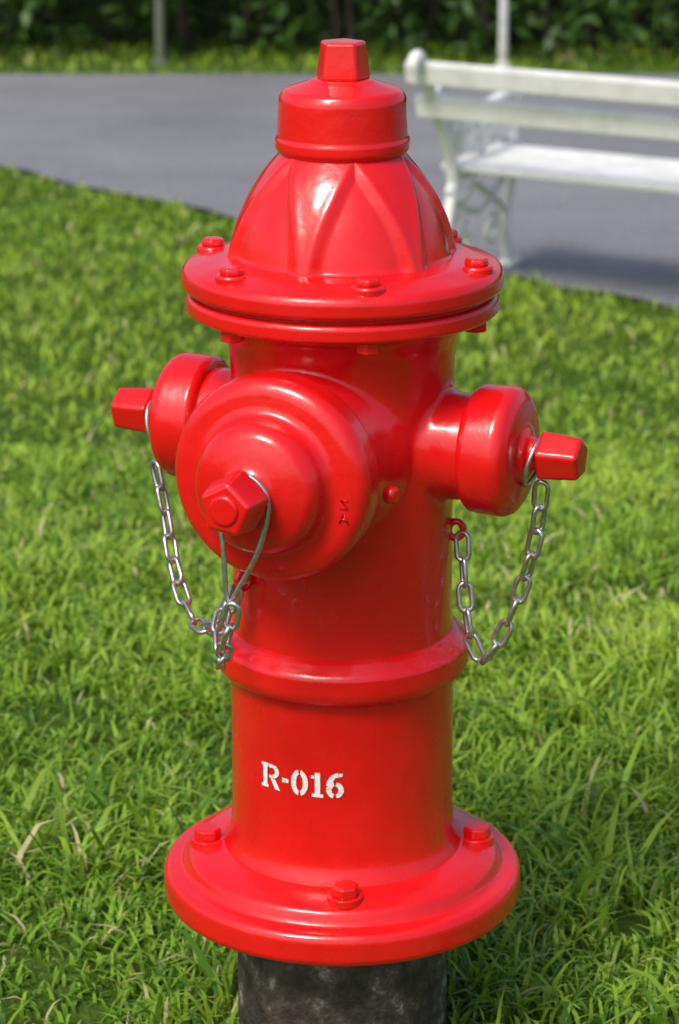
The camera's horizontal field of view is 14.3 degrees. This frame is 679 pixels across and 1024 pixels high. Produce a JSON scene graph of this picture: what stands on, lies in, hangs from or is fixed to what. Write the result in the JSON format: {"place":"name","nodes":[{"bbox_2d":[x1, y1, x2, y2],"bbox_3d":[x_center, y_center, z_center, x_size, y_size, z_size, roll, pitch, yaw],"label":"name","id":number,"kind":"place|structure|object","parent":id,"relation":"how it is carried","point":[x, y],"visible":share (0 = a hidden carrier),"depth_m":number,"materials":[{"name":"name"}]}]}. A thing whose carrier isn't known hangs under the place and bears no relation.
{"place":"outdoors","nodes":[
{"label":"outdoors","id":0,"kind":"place"},
{"bbox_2d":[0,31,678,1023],"bbox_3d":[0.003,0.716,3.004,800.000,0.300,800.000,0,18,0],"label":"ground","id":1,"kind":"structure","parent":0,"point":[98,1010],"depth_m":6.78,"materials":[{"name":"plant"}]},
{"bbox_2d":[152,0,168,67],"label":"fence post","id":2,"kind":"object","parent":1,"relation":"on","point":[159,31],"visible":0.88,"depth_m":12.00,"materials":[{"name":"grey metal"}]},
{"bbox_2d":[0,0,678,63],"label":"hedge","id":3,"kind":"object","parent":1,"relation":"on","point":[261,24],"visible":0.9,"depth_m":12.47,"materials":[{"name":"green plant"}]},
{"bbox_2d":[111,38,587,1023],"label":"fire hydrant","id":4,"kind":"object","parent":1,"relation":"on","point":[331,442],"visible":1,"depth_m":2.69,"materials":[{"name":"red metal"}]},
{"bbox_2d":[495,0,510,67],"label":"fence post","id":5,"kind":"object","parent":1,"relation":"on","point":[503,34],"visible":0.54,"depth_m":11.93,"materials":[{"name":"metal"}]},
{"bbox_2d":[0,74,678,307],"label":"asphalt road","id":6,"kind":"structure","parent":0,"point":[206,141],"depth_m":9.86,"materials":[{"name":"grey asphalt"}]},
{"bbox_2d":[404,49,678,266],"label":"park bench","id":7,"kind":"object","parent":6,"relation":"on","point":[511,163],"visible":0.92,"depth_m":7.46,"materials":[{"name":"white paint"}]}
]}

